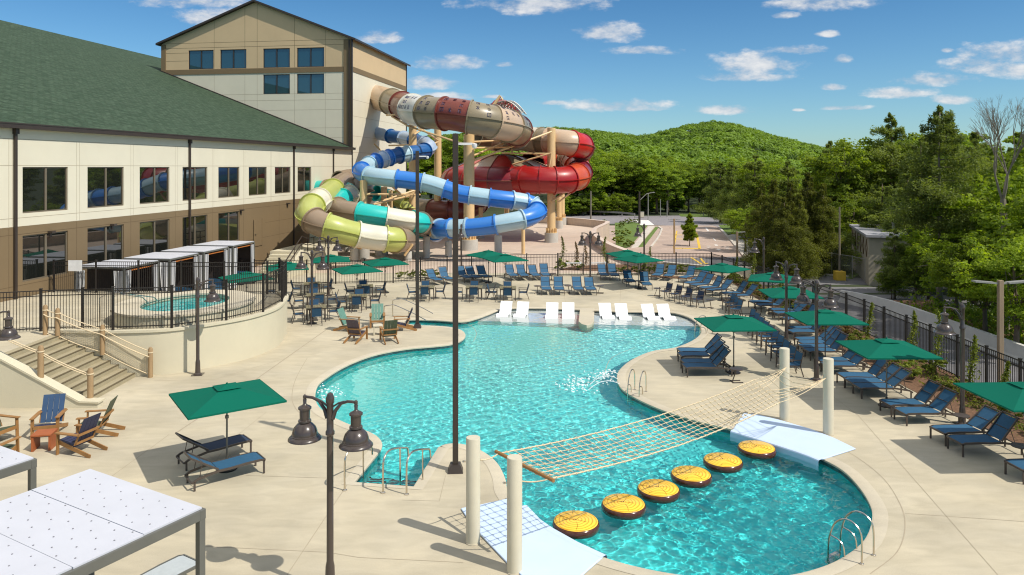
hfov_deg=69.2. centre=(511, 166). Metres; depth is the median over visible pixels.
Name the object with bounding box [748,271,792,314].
patio umbrella
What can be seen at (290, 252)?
rock formation
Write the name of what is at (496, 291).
dining chair
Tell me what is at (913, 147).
pine tree
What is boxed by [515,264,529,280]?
sun lounger
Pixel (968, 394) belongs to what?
shrub
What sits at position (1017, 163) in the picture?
leafy tree
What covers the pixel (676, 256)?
metal fence
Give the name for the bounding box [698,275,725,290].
sun lounger
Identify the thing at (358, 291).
dining chair
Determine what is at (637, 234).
lamp post
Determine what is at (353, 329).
wooden deck chair
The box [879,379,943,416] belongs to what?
sun lounger
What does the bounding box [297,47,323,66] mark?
window
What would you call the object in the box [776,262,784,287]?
sapling
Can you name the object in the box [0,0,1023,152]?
sky
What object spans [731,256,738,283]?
sapling
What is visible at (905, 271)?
leafy tree
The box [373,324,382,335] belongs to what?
table
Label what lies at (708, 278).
sun lounger
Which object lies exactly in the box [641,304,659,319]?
ledge lounger
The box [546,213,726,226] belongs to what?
road
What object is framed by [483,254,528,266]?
patio umbrella
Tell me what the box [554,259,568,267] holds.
shrub
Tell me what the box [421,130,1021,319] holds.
ground
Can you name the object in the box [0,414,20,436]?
wooden deck chair
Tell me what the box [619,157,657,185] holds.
leafy tree
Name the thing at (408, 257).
concrete pier
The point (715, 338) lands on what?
sun lounger
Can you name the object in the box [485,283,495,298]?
dining chair
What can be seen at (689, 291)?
armchair
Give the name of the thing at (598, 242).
lamp post
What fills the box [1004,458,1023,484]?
sun lounger
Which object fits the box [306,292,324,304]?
dining table
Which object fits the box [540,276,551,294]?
sun lounger
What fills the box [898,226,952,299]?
leafy tree
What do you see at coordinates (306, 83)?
window
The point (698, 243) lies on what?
road markings
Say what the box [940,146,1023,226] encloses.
leafy tree
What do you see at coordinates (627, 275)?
sun lounger
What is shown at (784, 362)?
rope post
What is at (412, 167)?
slide column
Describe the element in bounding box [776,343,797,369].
armchair
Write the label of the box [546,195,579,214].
leafy tree
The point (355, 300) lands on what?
dining chair
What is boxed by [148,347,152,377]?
timber post
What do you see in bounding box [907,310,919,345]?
sapling
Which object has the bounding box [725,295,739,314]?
armchair
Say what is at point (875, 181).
leafy tree
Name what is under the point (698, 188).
leafy tree
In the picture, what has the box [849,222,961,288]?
utility shed
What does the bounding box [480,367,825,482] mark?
rope net
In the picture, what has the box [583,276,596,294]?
sun lounger
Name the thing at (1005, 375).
sapling
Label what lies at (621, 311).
ledge lounger
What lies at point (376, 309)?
wooden deck chair
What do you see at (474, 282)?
dining chair
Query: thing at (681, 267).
shrub
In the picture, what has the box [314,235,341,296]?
lamp post
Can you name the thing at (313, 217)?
water slide
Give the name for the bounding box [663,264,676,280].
sun lounger
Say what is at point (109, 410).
wooden deck chair
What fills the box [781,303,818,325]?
sun lounger
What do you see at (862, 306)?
metal fence
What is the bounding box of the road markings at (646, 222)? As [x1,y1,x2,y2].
[635,220,727,249]
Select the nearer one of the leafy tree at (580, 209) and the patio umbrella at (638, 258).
the patio umbrella at (638, 258)
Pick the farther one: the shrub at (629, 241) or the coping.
the shrub at (629, 241)
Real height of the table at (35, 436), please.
0.460 m
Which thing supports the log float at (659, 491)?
on the pool water
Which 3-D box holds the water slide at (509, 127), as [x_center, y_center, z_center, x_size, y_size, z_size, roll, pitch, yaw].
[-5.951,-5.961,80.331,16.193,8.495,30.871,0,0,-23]
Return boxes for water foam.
[317,383,345,399]
[555,375,597,392]
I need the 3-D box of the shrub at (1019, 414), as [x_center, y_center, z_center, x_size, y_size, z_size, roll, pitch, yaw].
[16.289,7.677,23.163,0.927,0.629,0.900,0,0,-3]
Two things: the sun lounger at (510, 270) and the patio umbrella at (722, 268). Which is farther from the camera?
the sun lounger at (510, 270)
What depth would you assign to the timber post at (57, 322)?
28.10 m
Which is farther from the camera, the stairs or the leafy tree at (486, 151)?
the leafy tree at (486, 151)
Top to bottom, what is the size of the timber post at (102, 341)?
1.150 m
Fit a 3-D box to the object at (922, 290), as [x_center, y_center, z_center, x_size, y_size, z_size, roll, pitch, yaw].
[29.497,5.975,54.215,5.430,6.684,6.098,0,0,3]
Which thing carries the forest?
on the ground at (490, 211)
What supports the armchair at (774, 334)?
on the pool deck
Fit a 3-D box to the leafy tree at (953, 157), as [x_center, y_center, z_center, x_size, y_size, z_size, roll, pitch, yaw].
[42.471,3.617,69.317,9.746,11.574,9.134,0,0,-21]
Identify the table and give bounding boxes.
[30,428,57,451]
[303,281,320,296]
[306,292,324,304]
[306,304,325,322]
[349,294,366,310]
[357,284,372,298]
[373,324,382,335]
[419,285,434,299]
[465,285,482,299]
[499,286,515,300]
[730,367,742,382]
[953,413,969,423]
[1010,442,1023,457]
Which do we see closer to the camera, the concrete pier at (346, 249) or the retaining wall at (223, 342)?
the retaining wall at (223, 342)
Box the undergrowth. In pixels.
[900,276,1023,343]
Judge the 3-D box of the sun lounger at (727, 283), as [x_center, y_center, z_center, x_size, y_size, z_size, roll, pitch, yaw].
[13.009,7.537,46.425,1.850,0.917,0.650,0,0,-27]
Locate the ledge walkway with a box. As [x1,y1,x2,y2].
[579,308,593,327]
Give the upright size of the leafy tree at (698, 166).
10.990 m
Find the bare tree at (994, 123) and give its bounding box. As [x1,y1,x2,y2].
[967,96,1023,331]
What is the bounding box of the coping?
[306,307,887,574]
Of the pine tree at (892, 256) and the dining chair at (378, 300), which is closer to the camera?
the dining chair at (378, 300)
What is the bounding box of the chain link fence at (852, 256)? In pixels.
[821,252,864,281]
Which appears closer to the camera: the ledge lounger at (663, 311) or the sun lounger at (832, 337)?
the sun lounger at (832, 337)
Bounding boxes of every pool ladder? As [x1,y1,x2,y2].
[627,369,646,398]
[694,315,712,334]
[827,510,875,564]
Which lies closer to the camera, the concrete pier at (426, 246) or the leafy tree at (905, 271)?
the leafy tree at (905, 271)
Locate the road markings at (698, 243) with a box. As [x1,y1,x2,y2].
[675,231,707,264]
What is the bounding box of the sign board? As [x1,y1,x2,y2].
[68,260,81,270]
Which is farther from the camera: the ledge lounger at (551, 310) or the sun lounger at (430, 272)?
the sun lounger at (430, 272)
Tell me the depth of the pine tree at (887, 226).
61.86 m
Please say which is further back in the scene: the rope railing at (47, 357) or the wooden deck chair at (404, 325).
the wooden deck chair at (404, 325)
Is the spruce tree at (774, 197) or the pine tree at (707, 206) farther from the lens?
the pine tree at (707, 206)
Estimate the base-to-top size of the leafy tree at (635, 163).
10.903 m
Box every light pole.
[413,151,428,328]
[448,133,476,473]
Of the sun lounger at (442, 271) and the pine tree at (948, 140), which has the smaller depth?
the sun lounger at (442, 271)
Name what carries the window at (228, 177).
in the resort building at (107, 152)
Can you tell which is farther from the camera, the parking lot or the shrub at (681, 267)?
the parking lot
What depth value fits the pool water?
21.92 m
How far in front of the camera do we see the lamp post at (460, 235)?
55.07 m
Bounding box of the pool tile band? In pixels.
[317,309,870,508]
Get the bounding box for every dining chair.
[290,280,301,295]
[291,304,304,323]
[292,292,303,308]
[307,277,315,292]
[308,282,318,292]
[309,298,319,312]
[310,287,318,298]
[311,307,321,325]
[313,294,324,304]
[321,278,332,293]
[327,289,338,305]
[327,300,340,320]
[335,292,346,309]
[344,283,354,298]
[351,295,361,312]
[354,288,363,305]
[358,279,366,284]
[361,285,369,298]
[370,291,381,308]
[375,281,386,297]
[406,284,415,299]
[420,286,429,300]
[421,280,429,296]
[435,282,445,298]
[469,287,478,302]
[470,280,478,284]
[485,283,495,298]
[486,283,497,299]
[503,281,511,295]
[503,287,511,300]
[518,283,529,298]
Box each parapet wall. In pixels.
[539,216,662,272]
[610,255,754,277]
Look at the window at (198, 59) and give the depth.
83.96 m
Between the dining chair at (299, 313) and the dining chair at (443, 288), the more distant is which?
the dining chair at (443, 288)
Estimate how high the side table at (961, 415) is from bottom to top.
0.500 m
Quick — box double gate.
[559,253,606,274]
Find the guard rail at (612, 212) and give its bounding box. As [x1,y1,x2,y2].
[583,210,634,217]
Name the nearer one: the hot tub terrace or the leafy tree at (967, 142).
the hot tub terrace
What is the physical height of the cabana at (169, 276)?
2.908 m
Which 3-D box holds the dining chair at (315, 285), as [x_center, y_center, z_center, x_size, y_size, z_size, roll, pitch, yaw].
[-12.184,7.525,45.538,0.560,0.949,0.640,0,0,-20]
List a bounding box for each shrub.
[405,269,415,276]
[415,269,425,275]
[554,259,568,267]
[570,260,584,267]
[612,235,624,243]
[621,228,630,235]
[623,238,634,245]
[632,266,644,273]
[639,262,654,272]
[677,264,688,271]
[822,326,853,334]
[847,329,869,339]
[896,360,921,377]
[914,359,947,373]
[931,375,959,387]
[965,390,983,401]
[1014,412,1023,417]
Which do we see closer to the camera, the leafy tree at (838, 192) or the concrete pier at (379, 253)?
the concrete pier at (379, 253)
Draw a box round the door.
[254,218,262,245]
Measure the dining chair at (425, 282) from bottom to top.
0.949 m
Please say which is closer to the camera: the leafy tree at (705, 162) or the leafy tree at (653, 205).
the leafy tree at (653, 205)
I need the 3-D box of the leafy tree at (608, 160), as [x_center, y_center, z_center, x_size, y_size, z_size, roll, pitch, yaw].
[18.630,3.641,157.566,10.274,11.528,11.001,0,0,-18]
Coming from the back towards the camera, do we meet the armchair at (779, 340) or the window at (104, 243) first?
the window at (104, 243)
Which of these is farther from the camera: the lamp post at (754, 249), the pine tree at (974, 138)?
the pine tree at (974, 138)
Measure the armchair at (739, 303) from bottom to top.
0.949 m
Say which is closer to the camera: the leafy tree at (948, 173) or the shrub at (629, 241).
the leafy tree at (948, 173)
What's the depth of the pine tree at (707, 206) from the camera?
123.44 m
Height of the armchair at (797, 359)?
0.949 m
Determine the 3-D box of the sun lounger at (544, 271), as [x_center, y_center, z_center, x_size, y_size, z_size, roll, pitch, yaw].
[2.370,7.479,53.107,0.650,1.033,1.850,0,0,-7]
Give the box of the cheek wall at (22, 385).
[0,351,104,407]
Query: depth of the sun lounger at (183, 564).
14.10 m
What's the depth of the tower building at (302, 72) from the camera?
82.85 m
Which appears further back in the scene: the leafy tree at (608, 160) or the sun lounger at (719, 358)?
the leafy tree at (608, 160)
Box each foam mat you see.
[461,499,606,574]
[730,413,855,465]
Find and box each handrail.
[342,447,372,490]
[381,447,408,493]
[384,304,425,323]
[392,298,432,316]
[404,448,430,495]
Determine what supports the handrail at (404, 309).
on the pool steps
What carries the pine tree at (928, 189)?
on the ground at (490, 211)
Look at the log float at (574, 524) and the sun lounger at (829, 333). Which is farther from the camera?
the sun lounger at (829, 333)
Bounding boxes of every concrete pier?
[343,247,349,251]
[350,248,358,261]
[375,250,387,255]
[404,251,411,260]
[423,235,429,257]
[445,238,451,256]
[494,235,501,252]
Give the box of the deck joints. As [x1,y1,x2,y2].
[112,278,1023,574]
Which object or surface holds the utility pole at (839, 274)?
on the drive apron
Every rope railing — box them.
[8,340,86,375]
[43,310,148,373]
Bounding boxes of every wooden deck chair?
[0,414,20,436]
[0,435,20,451]
[29,393,67,439]
[54,412,107,457]
[76,395,125,436]
[333,307,359,330]
[343,320,367,344]
[369,303,384,327]
[379,320,398,344]
[393,308,416,330]
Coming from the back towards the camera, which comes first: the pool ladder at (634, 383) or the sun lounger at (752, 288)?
the sun lounger at (752, 288)
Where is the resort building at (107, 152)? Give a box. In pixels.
[0,20,355,301]
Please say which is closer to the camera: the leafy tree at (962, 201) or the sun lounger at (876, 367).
the sun lounger at (876, 367)
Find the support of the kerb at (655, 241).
on the parking lot
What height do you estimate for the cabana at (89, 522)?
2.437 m
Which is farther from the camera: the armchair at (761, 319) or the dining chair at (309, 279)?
the dining chair at (309, 279)
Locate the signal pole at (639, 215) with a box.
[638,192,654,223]
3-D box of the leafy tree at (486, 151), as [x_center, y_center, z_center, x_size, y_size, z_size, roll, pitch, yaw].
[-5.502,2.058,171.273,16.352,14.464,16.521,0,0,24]
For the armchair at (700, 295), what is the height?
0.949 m
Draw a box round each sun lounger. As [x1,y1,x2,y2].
[140,554,194,574]
[175,432,251,470]
[183,451,265,491]
[425,268,443,284]
[438,266,452,280]
[458,265,472,282]
[465,265,481,279]
[475,265,492,281]
[504,264,518,280]
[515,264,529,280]
[527,264,541,280]
[539,263,551,280]
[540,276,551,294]
[553,276,564,294]
[571,276,583,290]
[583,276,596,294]
[597,263,609,280]
[607,263,619,280]
[622,270,635,286]
[639,271,651,289]
[651,263,664,279]
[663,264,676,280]
[677,333,721,358]
[677,338,725,362]
[678,265,696,281]
[680,343,730,372]
[681,346,733,376]
[683,271,708,287]
[689,273,714,290]
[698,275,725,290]
[705,279,733,296]
[719,280,750,299]
[728,283,759,299]
[748,297,782,307]
[755,299,788,311]
[768,302,798,316]
[772,304,807,320]
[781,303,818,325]
[788,326,823,336]
[788,326,824,340]
[794,326,839,348]
[796,326,843,348]
[797,329,845,355]
[802,332,848,360]
[813,349,865,370]
[820,353,872,374]
[836,360,892,386]
[843,362,901,387]
[852,367,912,398]
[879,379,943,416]
[893,387,958,425]
[929,405,1000,445]
[946,410,1022,456]
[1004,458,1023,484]
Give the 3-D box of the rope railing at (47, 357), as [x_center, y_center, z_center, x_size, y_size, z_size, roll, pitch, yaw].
[-15.798,6.630,24.833,3.223,2.488,0.110,0,0,-4]
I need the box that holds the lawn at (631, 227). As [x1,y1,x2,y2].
[615,222,646,247]
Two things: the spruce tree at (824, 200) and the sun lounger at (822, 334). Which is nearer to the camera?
the sun lounger at (822, 334)
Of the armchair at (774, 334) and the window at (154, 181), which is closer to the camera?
the armchair at (774, 334)
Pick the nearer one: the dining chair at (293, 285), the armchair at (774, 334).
the armchair at (774, 334)
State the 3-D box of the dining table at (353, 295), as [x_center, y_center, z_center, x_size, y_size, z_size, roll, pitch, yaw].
[-8.700,7.626,41.900,0.999,0.741,1.000,0,0,-12]
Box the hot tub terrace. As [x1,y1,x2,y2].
[0,291,280,352]
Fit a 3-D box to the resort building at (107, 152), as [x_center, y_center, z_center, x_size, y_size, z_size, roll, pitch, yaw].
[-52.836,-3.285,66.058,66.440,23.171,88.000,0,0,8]
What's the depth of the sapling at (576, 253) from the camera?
58.98 m
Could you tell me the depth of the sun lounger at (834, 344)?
31.01 m
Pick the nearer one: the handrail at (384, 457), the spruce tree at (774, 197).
the handrail at (384, 457)
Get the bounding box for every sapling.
[559,235,568,261]
[572,241,579,264]
[581,239,591,266]
[601,237,609,263]
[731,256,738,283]
[747,253,757,284]
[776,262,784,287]
[861,302,876,339]
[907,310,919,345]
[922,308,948,378]
[958,334,982,389]
[992,360,1014,414]
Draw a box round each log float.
[552,510,599,538]
[601,493,645,519]
[637,479,679,503]
[670,465,711,487]
[703,452,742,473]
[737,440,776,459]
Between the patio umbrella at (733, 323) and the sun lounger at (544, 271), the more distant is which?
the sun lounger at (544, 271)
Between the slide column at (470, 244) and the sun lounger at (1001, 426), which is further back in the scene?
the slide column at (470, 244)
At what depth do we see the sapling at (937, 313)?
28.38 m
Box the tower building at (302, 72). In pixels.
[155,0,410,205]
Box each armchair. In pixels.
[659,282,672,298]
[669,284,682,301]
[679,287,692,304]
[690,289,704,307]
[722,292,736,310]
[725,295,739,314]
[728,298,743,315]
[740,307,756,317]
[747,315,765,336]
[748,311,760,332]
[751,319,769,341]
[756,323,774,346]
[760,328,779,352]
[765,333,785,357]
[770,338,790,362]
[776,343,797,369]
[790,349,803,376]
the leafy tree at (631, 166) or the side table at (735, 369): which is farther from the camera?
the leafy tree at (631, 166)
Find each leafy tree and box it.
[407,144,452,197]
[407,149,463,198]
[407,160,431,194]
[419,133,475,199]
[442,141,490,162]
[474,149,498,157]
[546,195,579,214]
[566,195,603,214]
[570,159,600,213]
[577,153,617,213]
[579,157,622,199]
[581,191,619,214]
[591,150,623,196]
[595,153,630,196]
[600,149,636,195]
[603,161,637,196]
[604,192,637,214]
[612,160,652,211]
[614,193,644,212]
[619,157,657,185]
[619,164,663,213]
[622,193,655,211]
[636,160,677,213]
[642,196,655,210]
[643,155,685,187]
[649,196,671,210]
[652,168,690,214]
[658,196,678,210]
[660,160,707,207]
[662,163,704,210]
[664,196,685,210]
[676,170,705,211]
[681,213,698,245]
[683,168,721,204]
[693,158,726,188]
[705,162,741,191]
[719,157,771,184]
[722,206,757,251]
[732,158,804,202]
[762,160,803,190]
[795,136,904,251]
[801,174,873,230]
[828,195,888,242]
[856,161,906,220]
[866,137,943,182]
[875,269,902,298]
[894,132,988,172]
[897,254,932,299]
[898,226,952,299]
[899,131,1005,155]
[910,171,1023,303]
[912,227,990,314]
[918,233,1023,331]
[919,144,1007,182]
[928,188,1023,314]
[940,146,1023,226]
[940,165,955,188]
[951,229,1023,342]
[964,165,1023,258]
[977,135,1023,190]
[978,193,1023,284]
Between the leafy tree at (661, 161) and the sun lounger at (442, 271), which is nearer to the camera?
the sun lounger at (442, 271)
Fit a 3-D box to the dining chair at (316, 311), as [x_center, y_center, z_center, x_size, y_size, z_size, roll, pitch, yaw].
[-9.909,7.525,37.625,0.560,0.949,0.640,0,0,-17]
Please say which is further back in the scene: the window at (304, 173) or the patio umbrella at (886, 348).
the window at (304, 173)
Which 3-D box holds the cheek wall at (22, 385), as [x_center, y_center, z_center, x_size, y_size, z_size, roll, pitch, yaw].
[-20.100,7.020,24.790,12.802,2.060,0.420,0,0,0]
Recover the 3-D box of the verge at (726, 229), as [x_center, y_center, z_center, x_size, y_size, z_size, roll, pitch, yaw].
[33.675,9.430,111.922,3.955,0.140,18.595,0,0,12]
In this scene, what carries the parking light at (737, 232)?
on the drive apron
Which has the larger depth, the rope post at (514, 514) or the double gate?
the double gate
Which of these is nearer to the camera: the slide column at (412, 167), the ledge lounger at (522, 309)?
the ledge lounger at (522, 309)
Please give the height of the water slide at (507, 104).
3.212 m
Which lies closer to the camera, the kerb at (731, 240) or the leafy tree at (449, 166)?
the kerb at (731, 240)
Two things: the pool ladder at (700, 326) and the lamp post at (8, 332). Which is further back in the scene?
the pool ladder at (700, 326)
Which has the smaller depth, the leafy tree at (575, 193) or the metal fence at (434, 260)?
the metal fence at (434, 260)
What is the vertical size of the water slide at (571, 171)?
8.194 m
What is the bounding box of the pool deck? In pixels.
[0,273,1023,574]
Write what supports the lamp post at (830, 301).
on the pool deck
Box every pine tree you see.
[693,163,732,222]
[694,164,722,203]
[712,164,741,224]
[715,155,772,229]
[723,174,753,233]
[760,161,806,221]
[806,140,844,212]
[809,155,868,251]
[836,178,897,261]
[842,112,916,221]
[853,173,933,265]
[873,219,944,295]
[875,229,918,298]
[880,104,1005,309]
[883,137,942,214]
[929,122,962,180]
[954,131,992,191]
[1005,131,1022,189]
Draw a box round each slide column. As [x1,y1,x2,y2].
[359,180,369,258]
[381,186,386,206]
[388,190,390,206]
[409,125,416,210]
[434,129,440,219]
[462,134,477,250]
[477,207,483,237]
[521,229,524,253]
[545,128,557,242]
[556,197,562,228]
[561,194,565,224]
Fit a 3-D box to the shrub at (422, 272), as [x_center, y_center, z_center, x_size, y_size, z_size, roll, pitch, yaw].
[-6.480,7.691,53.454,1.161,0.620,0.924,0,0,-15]
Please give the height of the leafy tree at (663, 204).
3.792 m
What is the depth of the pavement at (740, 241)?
93.31 m
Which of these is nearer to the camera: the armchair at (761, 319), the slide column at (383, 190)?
the armchair at (761, 319)
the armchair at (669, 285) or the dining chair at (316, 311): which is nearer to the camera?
the dining chair at (316, 311)
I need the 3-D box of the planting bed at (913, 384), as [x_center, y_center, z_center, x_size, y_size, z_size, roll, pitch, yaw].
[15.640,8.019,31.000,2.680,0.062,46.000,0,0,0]
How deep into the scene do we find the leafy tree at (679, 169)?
155.82 m
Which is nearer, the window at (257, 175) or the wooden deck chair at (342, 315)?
the wooden deck chair at (342, 315)
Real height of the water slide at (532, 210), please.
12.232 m
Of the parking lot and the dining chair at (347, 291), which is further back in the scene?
the parking lot
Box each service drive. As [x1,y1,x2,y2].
[769,287,990,304]
[809,305,1022,381]
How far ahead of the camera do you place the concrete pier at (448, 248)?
66.03 m
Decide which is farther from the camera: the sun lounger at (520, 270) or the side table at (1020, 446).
the sun lounger at (520, 270)
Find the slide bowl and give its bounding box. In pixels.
[440,154,546,194]
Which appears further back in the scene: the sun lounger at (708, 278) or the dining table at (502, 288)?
the sun lounger at (708, 278)
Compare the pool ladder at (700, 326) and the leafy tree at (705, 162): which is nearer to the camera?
the pool ladder at (700, 326)
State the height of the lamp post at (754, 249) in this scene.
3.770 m
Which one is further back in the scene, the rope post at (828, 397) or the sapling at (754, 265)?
the sapling at (754, 265)
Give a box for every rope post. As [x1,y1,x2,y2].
[462,435,480,545]
[503,454,521,574]
[777,347,789,421]
[820,357,833,435]
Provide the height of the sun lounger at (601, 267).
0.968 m
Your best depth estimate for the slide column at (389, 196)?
79.73 m
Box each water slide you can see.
[295,169,415,253]
[314,179,433,238]
[331,169,415,210]
[352,127,546,241]
[370,85,533,151]
[419,198,487,219]
[474,127,595,194]
[491,95,526,114]
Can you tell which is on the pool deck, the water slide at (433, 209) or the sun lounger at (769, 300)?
the sun lounger at (769, 300)
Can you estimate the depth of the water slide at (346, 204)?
61.28 m
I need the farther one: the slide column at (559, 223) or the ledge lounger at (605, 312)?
the slide column at (559, 223)
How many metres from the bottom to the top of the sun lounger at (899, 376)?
0.917 m
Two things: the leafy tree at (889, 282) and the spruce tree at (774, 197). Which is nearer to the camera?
the leafy tree at (889, 282)
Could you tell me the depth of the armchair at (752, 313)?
37.07 m
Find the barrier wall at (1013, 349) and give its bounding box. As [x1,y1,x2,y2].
[831,288,1023,365]
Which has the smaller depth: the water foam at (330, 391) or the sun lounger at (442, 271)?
the water foam at (330, 391)
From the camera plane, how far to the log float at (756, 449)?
20.89 m
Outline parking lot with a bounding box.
[609,226,741,258]
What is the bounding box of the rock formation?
[260,236,337,277]
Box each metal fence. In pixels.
[0,258,286,331]
[53,259,279,293]
[240,253,557,283]
[607,252,711,274]
[711,253,1023,381]
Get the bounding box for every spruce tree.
[738,183,772,261]
[741,179,781,270]
[758,197,807,277]
[762,182,821,274]
[771,172,847,272]
[772,193,835,279]
[806,183,856,273]
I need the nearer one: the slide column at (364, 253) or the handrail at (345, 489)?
the handrail at (345, 489)
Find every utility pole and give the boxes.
[590,191,591,218]
[833,207,845,280]
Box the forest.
[427,120,863,194]
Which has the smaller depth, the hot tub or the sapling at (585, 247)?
the hot tub
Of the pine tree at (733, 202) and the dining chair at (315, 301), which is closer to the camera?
the dining chair at (315, 301)
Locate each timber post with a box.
[37,345,44,377]
[42,305,47,334]
[55,308,60,337]
[87,368,93,397]
[99,325,104,354]
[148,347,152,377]
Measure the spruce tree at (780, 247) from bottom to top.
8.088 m
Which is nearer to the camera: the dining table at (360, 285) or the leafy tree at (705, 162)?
the dining table at (360, 285)
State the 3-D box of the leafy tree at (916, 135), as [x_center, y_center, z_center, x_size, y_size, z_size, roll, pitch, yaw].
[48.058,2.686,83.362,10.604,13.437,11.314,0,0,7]
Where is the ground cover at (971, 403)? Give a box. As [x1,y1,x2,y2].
[724,276,1023,432]
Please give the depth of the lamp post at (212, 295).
28.52 m
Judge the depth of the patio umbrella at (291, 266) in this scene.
44.33 m
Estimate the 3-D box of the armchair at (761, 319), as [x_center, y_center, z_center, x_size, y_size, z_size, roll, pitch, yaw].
[11.566,7.525,35.106,0.640,0.949,0.560,0,0,-8]
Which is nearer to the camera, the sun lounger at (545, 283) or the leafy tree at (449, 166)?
the sun lounger at (545, 283)
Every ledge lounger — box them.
[496,301,512,316]
[513,301,528,317]
[545,302,557,318]
[562,302,574,318]
[598,303,614,318]
[614,303,631,319]
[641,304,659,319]
[656,304,675,319]
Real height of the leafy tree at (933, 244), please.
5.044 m
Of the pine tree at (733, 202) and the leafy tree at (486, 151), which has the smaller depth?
the pine tree at (733, 202)
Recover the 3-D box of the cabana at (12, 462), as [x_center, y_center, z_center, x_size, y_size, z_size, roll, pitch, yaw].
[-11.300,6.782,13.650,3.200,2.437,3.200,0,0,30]
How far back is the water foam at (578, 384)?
27.67 m
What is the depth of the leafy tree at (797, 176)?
163.49 m
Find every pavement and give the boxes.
[631,226,654,247]
[728,233,749,253]
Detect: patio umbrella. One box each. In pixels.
[169,379,286,472]
[218,271,272,282]
[268,262,308,276]
[313,254,350,288]
[331,264,382,279]
[362,257,408,293]
[466,249,502,282]
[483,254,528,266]
[605,249,650,282]
[613,254,664,288]
[693,262,750,300]
[694,314,776,374]
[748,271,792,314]
[758,285,823,333]
[784,308,868,365]
[835,337,942,407]
[953,382,1023,415]
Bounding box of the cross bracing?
[347,114,569,255]
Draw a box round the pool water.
[315,310,871,574]
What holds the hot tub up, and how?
on the hot tub terrace
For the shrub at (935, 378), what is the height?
0.503 m
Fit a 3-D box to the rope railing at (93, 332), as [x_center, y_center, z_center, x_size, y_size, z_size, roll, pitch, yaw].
[-15.777,6.660,28.183,4.068,2.508,0.270,0,0,0]
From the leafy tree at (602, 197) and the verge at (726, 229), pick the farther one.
the leafy tree at (602, 197)
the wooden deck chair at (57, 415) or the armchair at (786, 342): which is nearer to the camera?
the wooden deck chair at (57, 415)
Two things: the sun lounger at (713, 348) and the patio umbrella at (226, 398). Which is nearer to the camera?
the patio umbrella at (226, 398)
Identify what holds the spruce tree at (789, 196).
on the ground at (490, 211)
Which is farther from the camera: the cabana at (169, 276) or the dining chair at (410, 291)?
the dining chair at (410, 291)
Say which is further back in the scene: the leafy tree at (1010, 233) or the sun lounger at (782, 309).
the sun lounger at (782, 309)
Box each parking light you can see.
[669,219,679,252]
[736,231,744,256]
[971,280,1023,381]
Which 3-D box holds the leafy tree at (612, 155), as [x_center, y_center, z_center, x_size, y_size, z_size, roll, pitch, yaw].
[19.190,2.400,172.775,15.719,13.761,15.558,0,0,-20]
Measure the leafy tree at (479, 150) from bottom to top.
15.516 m
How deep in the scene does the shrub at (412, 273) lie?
53.26 m
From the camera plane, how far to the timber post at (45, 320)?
28.23 m
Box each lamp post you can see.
[0,310,20,340]
[191,277,220,375]
[288,392,372,574]
[295,250,328,323]
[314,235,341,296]
[458,224,464,264]
[577,231,602,275]
[634,224,644,271]
[750,237,766,298]
[769,260,801,343]
[794,280,839,381]
[933,303,972,426]
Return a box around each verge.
[639,227,657,246]
[679,214,712,216]
[719,225,740,233]
[827,272,858,278]
[893,300,1023,340]
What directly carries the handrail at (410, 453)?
on the pool deck
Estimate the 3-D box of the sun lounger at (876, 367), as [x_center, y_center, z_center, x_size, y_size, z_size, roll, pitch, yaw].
[12.956,7.479,27.262,1.850,1.033,0.650,0,0,-2]
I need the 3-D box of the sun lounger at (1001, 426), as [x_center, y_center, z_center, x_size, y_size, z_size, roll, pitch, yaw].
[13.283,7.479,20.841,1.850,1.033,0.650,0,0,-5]
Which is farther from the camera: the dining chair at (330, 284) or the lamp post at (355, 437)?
the dining chair at (330, 284)
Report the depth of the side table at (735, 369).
27.58 m
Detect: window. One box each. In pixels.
[23,167,66,212]
[23,231,66,281]
[88,167,122,207]
[88,224,122,263]
[140,167,168,203]
[140,219,168,254]
[183,167,206,200]
[183,215,206,246]
[189,50,213,68]
[218,167,238,197]
[218,211,238,240]
[220,49,245,68]
[249,167,265,195]
[263,48,289,67]
[263,74,289,93]
[275,167,289,193]
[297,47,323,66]
[297,74,323,93]
[298,167,310,191]
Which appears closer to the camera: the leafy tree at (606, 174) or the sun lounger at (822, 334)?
the sun lounger at (822, 334)
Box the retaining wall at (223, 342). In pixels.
[54,291,288,375]
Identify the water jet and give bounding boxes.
[584,369,618,389]
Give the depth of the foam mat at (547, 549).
15.60 m
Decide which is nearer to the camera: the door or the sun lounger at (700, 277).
the sun lounger at (700, 277)
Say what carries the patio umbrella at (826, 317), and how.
on the pool deck
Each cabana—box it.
[0,446,36,490]
[0,469,205,574]
[74,259,158,292]
[123,252,198,290]
[160,246,228,289]
[192,241,254,289]
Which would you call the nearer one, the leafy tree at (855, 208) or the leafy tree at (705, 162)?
the leafy tree at (855, 208)
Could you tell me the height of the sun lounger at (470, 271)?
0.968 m
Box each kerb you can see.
[651,226,662,246]
[718,226,848,276]
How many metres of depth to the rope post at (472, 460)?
15.70 m
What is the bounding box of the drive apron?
[662,256,866,284]
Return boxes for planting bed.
[561,264,641,271]
[649,276,724,279]
[728,278,1023,443]
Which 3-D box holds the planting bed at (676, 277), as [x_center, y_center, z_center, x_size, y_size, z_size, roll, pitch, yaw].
[12.349,8.019,53.539,5.797,0.062,1.603,0,0,3]
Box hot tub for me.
[100,290,255,328]
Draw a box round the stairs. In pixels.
[5,335,134,397]
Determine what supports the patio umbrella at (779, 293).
on the pool deck

